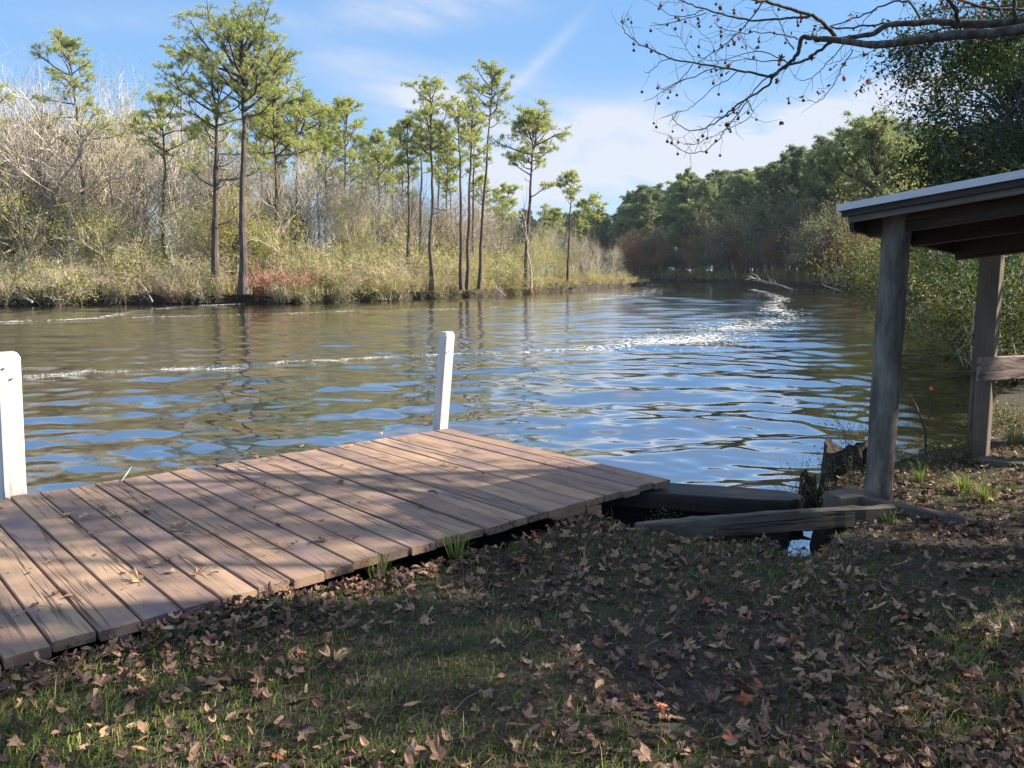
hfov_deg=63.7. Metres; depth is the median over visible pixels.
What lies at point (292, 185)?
bare tree
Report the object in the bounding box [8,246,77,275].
shrub
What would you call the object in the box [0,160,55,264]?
young tree
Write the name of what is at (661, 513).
weed
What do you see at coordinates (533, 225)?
pine tree
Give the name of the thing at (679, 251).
woodland tree
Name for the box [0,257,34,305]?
shrub
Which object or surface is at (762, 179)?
pine tree
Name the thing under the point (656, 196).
pine tree
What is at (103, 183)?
bare tree
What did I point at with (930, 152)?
pine tree
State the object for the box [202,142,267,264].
bare tree
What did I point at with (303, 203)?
slender tree
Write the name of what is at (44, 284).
shrub
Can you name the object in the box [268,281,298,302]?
shrub
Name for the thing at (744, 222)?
woodland tree
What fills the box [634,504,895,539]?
bulkhead timber
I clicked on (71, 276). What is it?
shrub
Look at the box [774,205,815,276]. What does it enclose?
woodland tree
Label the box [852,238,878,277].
bush
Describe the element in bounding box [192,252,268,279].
shrub
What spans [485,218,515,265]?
bare tree
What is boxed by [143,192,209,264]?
young tree
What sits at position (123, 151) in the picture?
bare tree
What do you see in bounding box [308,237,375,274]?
shrub
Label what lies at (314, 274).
shrub
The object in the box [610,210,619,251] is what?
pine tree
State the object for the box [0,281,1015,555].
water
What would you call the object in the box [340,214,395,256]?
slender tree
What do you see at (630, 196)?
pine tree
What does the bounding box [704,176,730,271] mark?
pine tree
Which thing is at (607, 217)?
pine tree
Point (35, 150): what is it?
bare tree
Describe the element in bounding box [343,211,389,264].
young tree
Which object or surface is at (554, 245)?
bare tree
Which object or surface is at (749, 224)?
woodland tree
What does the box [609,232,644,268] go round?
woodland tree
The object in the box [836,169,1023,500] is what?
shelter
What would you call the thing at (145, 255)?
shrub
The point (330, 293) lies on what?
shrub
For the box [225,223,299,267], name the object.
shrub
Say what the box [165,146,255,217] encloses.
bare tree
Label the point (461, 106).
pine tree
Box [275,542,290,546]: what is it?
fallen leaf
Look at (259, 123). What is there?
pine tree
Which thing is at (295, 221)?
slender tree
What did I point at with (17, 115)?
slender tree
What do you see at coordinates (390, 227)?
slender tree
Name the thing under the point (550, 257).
young tree
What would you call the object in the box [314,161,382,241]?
bare tree
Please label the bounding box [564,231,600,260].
woodland tree
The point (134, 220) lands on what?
slender tree
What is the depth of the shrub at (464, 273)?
62.99 m
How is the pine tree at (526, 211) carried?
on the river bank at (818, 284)
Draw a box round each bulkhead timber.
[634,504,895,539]
[860,494,968,527]
[898,508,1023,531]
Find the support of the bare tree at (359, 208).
on the river bank at (160, 299)
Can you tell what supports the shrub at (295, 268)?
on the river bank at (160, 299)
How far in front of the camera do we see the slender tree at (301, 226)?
59.70 m
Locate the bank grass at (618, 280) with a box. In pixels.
[0,274,652,296]
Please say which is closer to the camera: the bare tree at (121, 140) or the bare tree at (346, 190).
the bare tree at (121, 140)
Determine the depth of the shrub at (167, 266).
54.09 m
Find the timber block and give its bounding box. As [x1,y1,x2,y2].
[823,488,871,507]
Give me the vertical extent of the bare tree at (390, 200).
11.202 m
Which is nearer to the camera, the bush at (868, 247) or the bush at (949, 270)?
the bush at (949, 270)
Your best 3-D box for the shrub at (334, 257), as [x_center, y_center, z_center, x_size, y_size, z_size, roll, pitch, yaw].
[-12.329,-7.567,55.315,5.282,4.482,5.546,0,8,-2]
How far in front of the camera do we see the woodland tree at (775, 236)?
127.19 m
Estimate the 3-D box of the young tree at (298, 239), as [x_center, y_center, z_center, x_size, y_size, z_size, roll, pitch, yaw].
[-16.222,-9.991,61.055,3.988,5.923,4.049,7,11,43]
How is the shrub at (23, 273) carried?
on the river bank at (160, 299)
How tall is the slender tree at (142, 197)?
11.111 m
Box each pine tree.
[0,81,23,129]
[16,113,63,146]
[26,25,136,268]
[88,140,123,245]
[115,120,143,199]
[118,109,154,248]
[126,85,204,267]
[130,153,159,238]
[151,42,200,246]
[154,52,276,292]
[159,0,302,293]
[175,137,213,198]
[182,115,232,182]
[226,49,336,272]
[229,104,288,265]
[247,134,280,200]
[256,82,345,260]
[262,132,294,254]
[289,137,323,249]
[292,100,338,259]
[302,122,351,253]
[317,95,368,247]
[333,146,365,234]
[349,134,381,194]
[351,152,377,200]
[358,127,402,252]
[369,147,397,214]
[380,124,409,213]
[383,152,422,234]
[387,113,424,274]
[398,107,440,259]
[399,75,459,289]
[422,121,456,241]
[428,139,466,239]
[433,99,475,289]
[436,151,463,220]
[454,93,492,289]
[455,57,514,288]
[459,123,492,271]
[470,175,499,253]
[483,98,572,287]
[485,186,510,258]
[492,198,513,255]
[497,215,517,244]
[498,182,523,272]
[505,219,521,244]
[511,221,530,247]
[517,208,532,226]
[524,219,543,270]
[529,207,558,260]
[536,202,553,278]
[539,209,563,271]
[550,207,565,277]
[555,169,582,284]
[559,213,575,245]
[564,210,592,270]
[568,224,585,243]
[572,197,590,272]
[572,217,584,271]
[579,192,608,271]
[588,211,601,264]
[591,212,613,271]
[595,219,616,264]
[605,214,629,246]
[608,204,631,267]
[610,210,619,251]
[613,205,640,271]
[616,193,641,212]
[618,188,661,271]
[619,184,648,203]
[628,209,654,238]
[640,191,667,238]
[647,182,664,240]
[654,180,702,273]
[654,225,668,245]
[660,167,697,268]
[661,181,697,246]
[676,177,715,244]
[680,177,723,266]
[684,179,722,268]
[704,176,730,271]
[705,169,727,200]
[709,169,759,238]
[715,169,736,180]
[718,173,738,204]
[718,176,759,239]
[735,168,747,176]
[737,173,759,272]
[748,165,765,269]
[748,167,800,268]
[749,163,783,276]
[753,160,778,270]
[761,163,789,270]
[766,149,810,256]
[770,152,790,265]
[775,144,817,268]
[775,165,806,265]
[795,156,851,276]
[799,134,840,273]
[800,140,849,240]
[802,143,856,239]
[809,105,927,283]
[814,146,875,263]
[833,126,855,146]
[842,134,922,193]
[880,121,926,176]
[889,115,924,150]
[910,120,953,149]
[917,135,951,184]
[950,119,992,165]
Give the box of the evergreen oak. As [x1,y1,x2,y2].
[844,0,1023,141]
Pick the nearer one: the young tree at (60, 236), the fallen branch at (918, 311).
the fallen branch at (918, 311)
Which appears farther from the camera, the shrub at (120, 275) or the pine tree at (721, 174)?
the pine tree at (721, 174)
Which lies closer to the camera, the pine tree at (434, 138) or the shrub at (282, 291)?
the shrub at (282, 291)
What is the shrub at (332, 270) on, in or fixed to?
on the river bank at (160, 299)
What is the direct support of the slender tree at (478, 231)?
on the river bank at (160, 299)
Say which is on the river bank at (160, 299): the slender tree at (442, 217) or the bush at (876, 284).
the slender tree at (442, 217)
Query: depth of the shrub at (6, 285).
46.75 m
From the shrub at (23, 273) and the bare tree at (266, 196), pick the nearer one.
the shrub at (23, 273)
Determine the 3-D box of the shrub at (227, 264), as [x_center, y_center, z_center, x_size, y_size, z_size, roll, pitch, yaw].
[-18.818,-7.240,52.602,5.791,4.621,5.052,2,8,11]
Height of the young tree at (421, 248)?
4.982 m
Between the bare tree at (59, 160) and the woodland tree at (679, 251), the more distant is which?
the woodland tree at (679, 251)
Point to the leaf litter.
(978, 759)
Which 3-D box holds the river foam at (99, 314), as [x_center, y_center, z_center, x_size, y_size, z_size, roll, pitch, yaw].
[-17.648,-3.692,41.293,3.281,0.068,21.293,1,8,7]
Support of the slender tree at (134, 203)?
on the river bank at (160, 299)
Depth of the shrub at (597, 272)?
99.46 m
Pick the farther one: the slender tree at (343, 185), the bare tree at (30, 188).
the slender tree at (343, 185)
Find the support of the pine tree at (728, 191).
on the river bank at (818, 284)
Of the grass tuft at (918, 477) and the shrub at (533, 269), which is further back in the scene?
the shrub at (533, 269)
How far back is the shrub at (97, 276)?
49.69 m
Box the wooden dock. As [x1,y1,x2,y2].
[0,428,669,668]
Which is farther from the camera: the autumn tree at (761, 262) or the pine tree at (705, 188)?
the pine tree at (705, 188)
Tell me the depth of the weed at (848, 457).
5.93 m
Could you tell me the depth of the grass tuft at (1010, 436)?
6.97 m
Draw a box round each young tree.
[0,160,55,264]
[0,186,55,263]
[1,198,59,268]
[2,163,65,254]
[5,165,74,264]
[11,175,154,275]
[29,203,95,264]
[31,194,157,271]
[52,202,110,259]
[88,198,150,264]
[93,210,152,260]
[108,207,158,262]
[134,190,210,264]
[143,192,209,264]
[166,177,238,244]
[171,205,234,264]
[178,184,230,259]
[191,195,251,263]
[196,181,280,273]
[221,199,290,265]
[226,199,330,272]
[247,170,322,253]
[266,212,320,264]
[301,193,362,258]
[304,188,399,256]
[326,207,383,270]
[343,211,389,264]
[343,232,389,259]
[369,193,414,253]
[398,229,439,263]
[423,211,470,268]
[432,225,475,256]
[447,235,474,272]
[469,238,491,259]
[490,225,520,263]
[499,249,523,264]
[509,232,548,269]
[521,232,557,279]
[522,233,554,275]
[535,243,562,270]
[543,243,573,273]
[548,246,566,272]
[561,247,587,276]
[566,226,593,274]
[872,119,1014,196]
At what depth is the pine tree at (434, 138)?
81.32 m
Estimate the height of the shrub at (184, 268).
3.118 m
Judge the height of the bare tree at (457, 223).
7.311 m
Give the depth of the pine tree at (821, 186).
114.07 m
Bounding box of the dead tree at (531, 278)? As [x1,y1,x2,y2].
[509,194,546,287]
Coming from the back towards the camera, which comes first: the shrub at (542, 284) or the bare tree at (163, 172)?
the shrub at (542, 284)
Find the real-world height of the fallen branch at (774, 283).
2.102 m
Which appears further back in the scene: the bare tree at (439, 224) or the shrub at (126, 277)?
the bare tree at (439, 224)
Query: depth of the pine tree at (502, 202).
90.04 m
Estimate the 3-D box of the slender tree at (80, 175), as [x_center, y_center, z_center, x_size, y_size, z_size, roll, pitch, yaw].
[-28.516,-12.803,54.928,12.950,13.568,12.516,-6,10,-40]
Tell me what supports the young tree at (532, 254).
on the river bank at (160, 299)
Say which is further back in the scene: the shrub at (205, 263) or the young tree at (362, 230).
the young tree at (362, 230)
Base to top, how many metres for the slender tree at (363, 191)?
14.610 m
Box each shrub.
[0,251,51,276]
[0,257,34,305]
[0,264,42,305]
[0,271,34,300]
[0,273,26,305]
[1,253,56,304]
[1,254,101,305]
[2,254,27,275]
[3,215,66,269]
[6,273,32,303]
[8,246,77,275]
[9,258,60,286]
[16,266,60,296]
[17,241,89,283]
[19,279,74,303]
[29,260,104,305]
[36,265,105,304]
[37,257,87,280]
[41,236,131,277]
[42,284,69,304]
[46,264,93,285]
[58,255,107,290]
[67,239,151,280]
[77,240,185,290]
[78,259,114,291]
[80,273,105,291]
[91,259,166,303]
[93,261,143,288]
[96,269,138,304]
[98,227,200,286]
[106,224,210,281]
[107,227,172,256]
[117,235,202,281]
[135,256,189,290]
[139,215,232,270]
[147,271,173,292]
[148,254,190,278]
[156,267,236,303]
[157,270,196,302]
[157,283,191,303]
[159,243,229,285]
[159,279,192,303]
[169,236,257,289]
[170,253,228,292]
[184,274,232,303]
[191,259,237,293]
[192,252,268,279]
[219,253,262,277]
[220,237,293,278]
[223,259,256,285]
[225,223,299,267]
[233,228,325,279]
[244,257,312,301]
[248,244,319,282]
[248,264,282,299]
[248,268,287,296]
[258,270,293,287]
[264,277,299,303]
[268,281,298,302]
[276,264,324,299]
[283,237,365,264]
[288,235,365,276]
[289,272,328,302]
[290,241,366,300]
[291,234,344,273]
[293,277,321,303]
[296,257,346,302]
[301,252,364,296]
[302,259,364,294]
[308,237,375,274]
[311,258,369,296]
[315,275,343,300]
[318,245,394,295]
[325,277,358,302]
[330,229,427,279]
[332,208,451,286]
[335,242,422,284]
[337,266,372,293]
[349,270,405,300]
[360,255,410,284]
[365,255,426,299]
[371,251,430,284]
[371,263,401,290]
[373,259,415,296]
[383,270,428,300]
[398,264,425,292]
[400,251,459,297]
[413,257,455,276]
[418,267,457,298]
[421,244,478,296]
[425,244,476,279]
[431,286,444,298]
[437,263,475,289]
[438,270,470,297]
[441,275,464,296]
[446,252,493,296]
[451,257,492,285]
[452,287,464,295]
[463,233,523,278]
[463,284,481,296]
[470,270,501,294]
[472,258,522,288]
[475,256,510,285]
[477,244,556,294]
[505,248,548,293]
[508,280,527,294]
[530,273,552,292]
[541,269,562,288]
[545,261,589,280]
[570,267,584,279]
[570,279,581,290]
[573,268,602,284]
[584,259,611,278]
[613,270,629,277]
[641,267,653,276]
[663,266,676,278]
[664,264,685,279]
[690,262,709,276]
[690,267,712,280]
[745,265,773,277]
[753,265,774,278]
[764,258,802,281]
[793,269,817,281]
[824,267,846,283]
[837,257,859,280]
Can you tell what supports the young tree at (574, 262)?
on the river bank at (160, 299)
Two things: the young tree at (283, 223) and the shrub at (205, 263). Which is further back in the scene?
the young tree at (283, 223)
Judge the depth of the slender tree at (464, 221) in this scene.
76.32 m
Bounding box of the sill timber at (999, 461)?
[978,456,1023,466]
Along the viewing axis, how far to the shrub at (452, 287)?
62.33 m
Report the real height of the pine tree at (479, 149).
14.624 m
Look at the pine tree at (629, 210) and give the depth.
218.99 m
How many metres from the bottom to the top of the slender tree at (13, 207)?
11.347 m
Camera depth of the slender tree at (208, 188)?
69.96 m
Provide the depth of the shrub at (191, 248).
56.52 m
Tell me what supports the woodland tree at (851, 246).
on the river bank at (818, 284)
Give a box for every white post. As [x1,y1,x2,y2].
[0,351,26,498]
[433,331,454,430]
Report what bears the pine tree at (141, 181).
on the river bank at (160, 299)
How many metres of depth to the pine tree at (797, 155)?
133.83 m
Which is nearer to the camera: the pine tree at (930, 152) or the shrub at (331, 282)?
the shrub at (331, 282)
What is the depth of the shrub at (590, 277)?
92.15 m
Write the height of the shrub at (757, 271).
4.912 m
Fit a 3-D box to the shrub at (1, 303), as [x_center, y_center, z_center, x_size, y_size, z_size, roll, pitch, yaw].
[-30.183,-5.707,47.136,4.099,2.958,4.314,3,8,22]
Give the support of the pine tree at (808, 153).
on the river bank at (818, 284)
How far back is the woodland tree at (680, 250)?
186.41 m
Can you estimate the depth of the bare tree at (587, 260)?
106.62 m
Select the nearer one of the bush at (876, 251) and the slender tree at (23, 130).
the bush at (876, 251)
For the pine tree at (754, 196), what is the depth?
185.24 m
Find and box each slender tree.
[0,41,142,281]
[0,42,118,275]
[0,44,55,195]
[0,64,32,219]
[0,70,77,205]
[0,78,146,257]
[0,99,108,270]
[0,103,97,266]
[0,114,88,268]
[0,160,105,257]
[1,55,116,256]
[1,92,180,262]
[1,110,144,251]
[21,54,136,249]
[34,130,166,272]
[46,34,170,267]
[63,127,145,263]
[65,124,219,280]
[65,139,186,253]
[65,147,174,270]
[72,157,157,249]
[75,143,176,244]
[84,74,223,255]
[108,148,182,242]
[114,141,282,267]
[144,90,269,240]
[144,135,239,254]
[151,120,263,239]
[167,136,292,279]
[169,146,273,251]
[174,161,251,266]
[220,162,290,247]
[254,180,325,251]
[255,161,366,255]
[260,170,354,272]
[261,181,345,259]
[268,148,351,255]
[274,192,324,264]
[302,165,418,255]
[316,151,428,245]
[317,139,404,253]
[318,197,392,252]
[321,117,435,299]
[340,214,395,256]
[351,186,428,265]
[359,158,445,259]
[362,148,445,243]
[391,190,451,261]
[393,175,457,255]
[413,178,485,262]
[416,195,486,264]
[421,182,487,263]
[428,184,488,265]
[435,219,476,258]
[437,213,495,262]
[439,174,514,268]
[462,185,495,256]
[477,187,512,261]
[477,224,524,267]
[488,207,543,265]
[518,228,541,260]
[560,217,584,278]
[572,220,604,272]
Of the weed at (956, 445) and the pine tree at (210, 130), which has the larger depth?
the pine tree at (210, 130)
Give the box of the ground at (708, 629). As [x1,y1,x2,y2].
[0,339,1023,767]
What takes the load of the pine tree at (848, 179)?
on the river bank at (818, 284)
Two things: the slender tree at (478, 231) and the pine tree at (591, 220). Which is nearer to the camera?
the slender tree at (478, 231)
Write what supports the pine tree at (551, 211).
on the river bank at (818, 284)
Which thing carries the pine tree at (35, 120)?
on the river bank at (160, 299)
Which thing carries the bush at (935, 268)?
on the ground at (708, 629)
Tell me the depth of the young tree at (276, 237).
53.71 m
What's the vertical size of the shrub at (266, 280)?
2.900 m
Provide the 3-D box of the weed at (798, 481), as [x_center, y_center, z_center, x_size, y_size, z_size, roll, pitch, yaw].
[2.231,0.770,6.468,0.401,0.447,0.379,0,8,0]
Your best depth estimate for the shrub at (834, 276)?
99.89 m
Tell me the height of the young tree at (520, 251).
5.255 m
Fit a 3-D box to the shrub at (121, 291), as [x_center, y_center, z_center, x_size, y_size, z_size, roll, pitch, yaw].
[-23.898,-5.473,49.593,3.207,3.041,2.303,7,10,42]
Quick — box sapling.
[908,386,937,456]
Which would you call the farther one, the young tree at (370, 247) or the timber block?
the young tree at (370, 247)
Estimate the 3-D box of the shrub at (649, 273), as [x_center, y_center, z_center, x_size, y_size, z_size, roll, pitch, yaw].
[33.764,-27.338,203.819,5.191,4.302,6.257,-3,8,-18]
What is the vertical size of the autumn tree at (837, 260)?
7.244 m
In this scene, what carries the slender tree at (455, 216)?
on the river bank at (160, 299)
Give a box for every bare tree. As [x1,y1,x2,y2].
[0,57,154,264]
[0,61,30,192]
[0,62,133,264]
[0,74,57,191]
[0,85,102,270]
[0,88,33,199]
[0,107,118,257]
[0,113,92,263]
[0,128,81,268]
[3,87,104,172]
[8,126,116,266]
[32,106,158,254]
[38,89,157,237]
[47,116,161,269]
[52,91,156,255]
[66,80,170,248]
[71,98,231,246]
[74,84,180,243]
[80,134,173,250]
[81,93,191,232]
[87,100,163,246]
[90,115,194,250]
[95,50,210,242]
[97,101,209,211]
[104,101,190,253]
[107,80,205,247]
[110,124,248,255]
[139,82,251,261]
[139,137,204,254]
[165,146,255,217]
[177,165,225,245]
[178,167,222,275]
[186,142,290,252]
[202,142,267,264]
[204,136,291,225]
[205,116,293,264]
[230,140,283,244]
[233,172,274,243]
[246,151,342,280]
[249,168,294,259]
[250,150,310,271]
[255,133,356,258]
[269,161,319,265]
[272,165,321,247]
[281,147,358,258]
[282,150,356,248]
[292,121,380,244]
[294,166,353,250]
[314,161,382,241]
[314,168,383,257]
[332,165,382,250]
[333,174,400,245]
[353,182,411,240]
[359,178,428,258]
[365,166,434,240]
[366,198,405,254]
[374,175,435,255]
[393,180,426,249]
[412,196,448,266]
[413,201,464,256]
[414,194,458,263]
[420,193,494,259]
[426,208,477,260]
[436,195,477,248]
[441,192,497,260]
[456,183,511,255]
[471,192,498,251]
[474,206,521,259]
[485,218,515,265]
[521,218,565,268]
[542,224,571,276]
[547,225,563,274]
[562,232,582,273]
[566,235,581,271]
[570,238,587,263]
[578,251,593,268]
[581,236,602,277]
[585,243,602,272]
[591,240,605,272]
[596,245,609,272]
[603,245,622,277]
[608,248,624,276]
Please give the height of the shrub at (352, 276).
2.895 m
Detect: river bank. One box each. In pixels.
[0,271,645,305]
[406,270,876,290]
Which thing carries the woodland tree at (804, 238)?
on the river bank at (818, 284)
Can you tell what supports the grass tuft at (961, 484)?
on the ground at (708, 629)
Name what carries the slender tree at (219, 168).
on the river bank at (160, 299)
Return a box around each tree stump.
[798,469,816,503]
[816,438,867,504]
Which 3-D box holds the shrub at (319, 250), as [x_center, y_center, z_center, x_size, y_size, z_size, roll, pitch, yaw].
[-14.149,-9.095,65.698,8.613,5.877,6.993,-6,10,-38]
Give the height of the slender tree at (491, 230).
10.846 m
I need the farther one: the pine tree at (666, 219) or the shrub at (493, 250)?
the pine tree at (666, 219)
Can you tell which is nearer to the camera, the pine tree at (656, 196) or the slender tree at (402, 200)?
the slender tree at (402, 200)
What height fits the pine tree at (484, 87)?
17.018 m
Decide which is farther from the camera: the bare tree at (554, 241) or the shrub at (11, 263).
the bare tree at (554, 241)
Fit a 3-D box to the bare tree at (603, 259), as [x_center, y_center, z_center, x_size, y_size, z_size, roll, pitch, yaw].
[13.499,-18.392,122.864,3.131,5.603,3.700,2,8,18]
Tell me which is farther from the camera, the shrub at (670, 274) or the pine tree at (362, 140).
the shrub at (670, 274)
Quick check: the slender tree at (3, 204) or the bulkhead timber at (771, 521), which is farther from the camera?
the slender tree at (3, 204)
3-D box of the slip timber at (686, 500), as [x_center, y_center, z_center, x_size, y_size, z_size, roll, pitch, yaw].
[1.278,0.944,5.677,1.373,0.445,0.309,3,8,10]
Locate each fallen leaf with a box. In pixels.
[60,511,73,516]
[130,568,143,581]
[146,559,162,564]
[171,521,186,530]
[195,566,204,574]
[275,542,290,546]
[315,535,326,540]
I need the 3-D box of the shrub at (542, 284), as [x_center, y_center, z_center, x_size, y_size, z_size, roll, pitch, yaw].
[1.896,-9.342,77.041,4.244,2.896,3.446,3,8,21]
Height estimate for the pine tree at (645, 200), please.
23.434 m
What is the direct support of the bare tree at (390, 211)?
on the river bank at (160, 299)
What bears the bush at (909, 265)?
on the ground at (708, 629)
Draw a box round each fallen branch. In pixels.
[2,268,32,302]
[136,271,152,301]
[747,273,792,290]
[820,280,839,293]
[910,302,959,343]
[917,328,969,353]
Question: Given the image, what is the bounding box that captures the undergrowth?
[519,264,876,284]
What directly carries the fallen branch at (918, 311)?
attached to the bush at (1007, 336)
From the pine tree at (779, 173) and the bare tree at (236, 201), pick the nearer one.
the bare tree at (236, 201)
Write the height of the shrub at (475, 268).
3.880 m
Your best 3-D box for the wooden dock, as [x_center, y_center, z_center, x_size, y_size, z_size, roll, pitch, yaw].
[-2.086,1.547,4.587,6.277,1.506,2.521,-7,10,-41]
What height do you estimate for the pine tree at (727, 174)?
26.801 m
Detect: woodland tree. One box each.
[476,218,530,253]
[493,236,537,272]
[556,227,596,263]
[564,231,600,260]
[595,249,612,272]
[597,251,620,272]
[604,226,637,272]
[604,230,652,273]
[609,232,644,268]
[615,242,639,274]
[616,262,626,276]
[623,221,665,275]
[627,231,664,275]
[628,222,666,264]
[633,223,663,251]
[639,220,681,272]
[650,243,678,276]
[665,226,712,273]
[667,219,695,269]
[667,232,687,269]
[667,242,698,274]
[667,249,679,270]
[687,212,744,275]
[689,197,766,273]
[689,216,749,269]
[693,215,743,269]
[699,227,738,274]
[718,200,772,276]
[721,196,768,277]
[725,195,773,257]
[731,180,811,280]
[732,242,759,275]
[743,187,809,269]
[746,223,779,275]
[754,178,841,278]
[762,220,796,272]
[773,201,846,283]
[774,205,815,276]
[784,194,847,267]
[784,222,839,279]
[785,210,826,274]
[796,201,861,261]
[800,236,831,274]
[819,196,866,263]
[819,230,853,281]
[828,228,879,265]
[846,175,924,249]
[865,158,947,191]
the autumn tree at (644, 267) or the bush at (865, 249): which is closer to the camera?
the bush at (865, 249)
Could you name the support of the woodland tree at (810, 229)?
on the river bank at (818, 284)
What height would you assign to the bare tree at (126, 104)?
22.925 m
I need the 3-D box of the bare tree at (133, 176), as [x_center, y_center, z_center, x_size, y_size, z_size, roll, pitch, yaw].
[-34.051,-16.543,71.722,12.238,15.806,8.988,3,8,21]
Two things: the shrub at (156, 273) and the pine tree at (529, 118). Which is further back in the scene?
the pine tree at (529, 118)
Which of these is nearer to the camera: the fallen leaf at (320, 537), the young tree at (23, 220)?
the fallen leaf at (320, 537)
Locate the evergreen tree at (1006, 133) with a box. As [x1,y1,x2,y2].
[873,0,1023,273]
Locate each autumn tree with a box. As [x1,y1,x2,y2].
[592,246,607,270]
[606,245,626,271]
[621,235,645,276]
[636,239,655,270]
[654,237,679,266]
[703,245,722,274]
[728,229,753,278]
[750,248,767,268]
[759,228,789,278]
[783,222,816,271]
[804,243,827,277]
[809,213,850,270]
[827,231,846,270]
[833,233,859,280]
[842,233,866,268]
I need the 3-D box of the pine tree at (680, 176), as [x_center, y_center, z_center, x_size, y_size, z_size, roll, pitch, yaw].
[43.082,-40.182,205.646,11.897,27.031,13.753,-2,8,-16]
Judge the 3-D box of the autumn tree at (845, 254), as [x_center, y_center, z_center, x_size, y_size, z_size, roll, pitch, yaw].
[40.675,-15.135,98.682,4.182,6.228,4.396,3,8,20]
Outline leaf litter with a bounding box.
[0,403,1023,767]
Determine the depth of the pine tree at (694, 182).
190.24 m
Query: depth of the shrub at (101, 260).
55.89 m
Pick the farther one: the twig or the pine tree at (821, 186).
the pine tree at (821, 186)
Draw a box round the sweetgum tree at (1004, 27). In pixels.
[611,0,1023,179]
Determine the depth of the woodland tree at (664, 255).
197.17 m
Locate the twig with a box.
[13,605,47,615]
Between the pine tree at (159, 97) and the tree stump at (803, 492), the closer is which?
the tree stump at (803, 492)
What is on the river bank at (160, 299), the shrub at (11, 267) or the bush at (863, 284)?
the shrub at (11, 267)
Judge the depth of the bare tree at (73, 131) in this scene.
83.55 m
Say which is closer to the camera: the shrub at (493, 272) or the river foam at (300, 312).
the river foam at (300, 312)
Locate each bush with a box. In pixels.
[799,179,932,319]
[844,237,879,274]
[847,234,878,301]
[847,235,1013,354]
[848,248,951,339]
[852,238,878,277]
[859,239,878,295]
[859,247,934,336]
[865,236,945,328]
[904,248,1023,385]
[905,163,1023,363]
[908,248,1023,379]
[908,250,1023,361]
[909,247,1023,352]
[918,260,1023,367]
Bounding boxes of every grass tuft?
[360,545,397,580]
[432,526,478,559]
[876,508,908,526]
[908,459,933,483]
[950,470,984,493]
[971,478,1009,502]
[996,422,1023,445]
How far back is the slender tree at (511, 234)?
88.44 m
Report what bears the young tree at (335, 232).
on the river bank at (160, 299)
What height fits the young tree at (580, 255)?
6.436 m
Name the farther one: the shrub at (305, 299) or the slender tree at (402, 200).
the slender tree at (402, 200)
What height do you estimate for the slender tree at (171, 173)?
16.506 m
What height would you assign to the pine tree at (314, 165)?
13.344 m
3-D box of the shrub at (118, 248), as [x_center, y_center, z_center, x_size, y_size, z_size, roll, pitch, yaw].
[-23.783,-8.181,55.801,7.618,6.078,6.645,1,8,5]
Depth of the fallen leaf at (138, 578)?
3.77 m
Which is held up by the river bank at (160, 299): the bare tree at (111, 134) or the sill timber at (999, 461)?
the bare tree at (111, 134)
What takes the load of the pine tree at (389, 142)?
on the river bank at (160, 299)
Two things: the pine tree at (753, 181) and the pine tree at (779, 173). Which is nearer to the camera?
the pine tree at (779, 173)
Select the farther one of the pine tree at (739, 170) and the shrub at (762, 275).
the pine tree at (739, 170)
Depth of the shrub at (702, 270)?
174.54 m
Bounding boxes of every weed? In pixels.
[646,505,682,519]
[773,461,829,502]
[781,443,860,507]
[809,396,956,479]
[899,419,980,466]
[963,403,1022,438]
[992,389,1023,427]
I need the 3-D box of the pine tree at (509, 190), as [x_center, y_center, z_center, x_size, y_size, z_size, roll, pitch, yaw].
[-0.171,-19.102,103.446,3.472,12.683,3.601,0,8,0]
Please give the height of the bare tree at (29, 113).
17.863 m
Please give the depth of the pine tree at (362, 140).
85.37 m
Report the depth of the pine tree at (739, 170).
201.76 m
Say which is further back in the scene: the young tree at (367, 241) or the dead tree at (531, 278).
the dead tree at (531, 278)
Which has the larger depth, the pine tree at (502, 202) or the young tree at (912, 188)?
the pine tree at (502, 202)
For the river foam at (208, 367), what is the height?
0.062 m
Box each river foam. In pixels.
[2,303,236,321]
[21,353,461,377]
[88,301,600,318]
[466,289,804,356]
[593,284,664,299]
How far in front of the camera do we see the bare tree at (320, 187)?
88.78 m
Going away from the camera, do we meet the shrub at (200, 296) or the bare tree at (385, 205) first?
the shrub at (200, 296)
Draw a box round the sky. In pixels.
[0,0,1023,270]
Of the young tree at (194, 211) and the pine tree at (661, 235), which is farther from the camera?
the pine tree at (661, 235)
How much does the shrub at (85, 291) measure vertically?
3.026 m
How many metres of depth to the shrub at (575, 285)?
85.52 m
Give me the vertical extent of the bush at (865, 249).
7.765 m
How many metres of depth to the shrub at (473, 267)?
65.69 m
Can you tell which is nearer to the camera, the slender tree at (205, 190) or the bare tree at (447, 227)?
the slender tree at (205, 190)
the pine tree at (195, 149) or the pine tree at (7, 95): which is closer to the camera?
the pine tree at (7, 95)
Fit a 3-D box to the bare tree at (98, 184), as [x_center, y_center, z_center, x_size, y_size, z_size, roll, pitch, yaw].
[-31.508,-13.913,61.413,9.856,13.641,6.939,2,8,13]
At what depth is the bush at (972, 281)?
12.68 m
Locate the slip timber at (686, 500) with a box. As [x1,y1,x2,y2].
[597,483,802,555]
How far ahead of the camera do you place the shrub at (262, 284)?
50.76 m
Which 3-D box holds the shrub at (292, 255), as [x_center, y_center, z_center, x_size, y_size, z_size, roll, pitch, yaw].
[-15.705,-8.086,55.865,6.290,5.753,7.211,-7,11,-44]

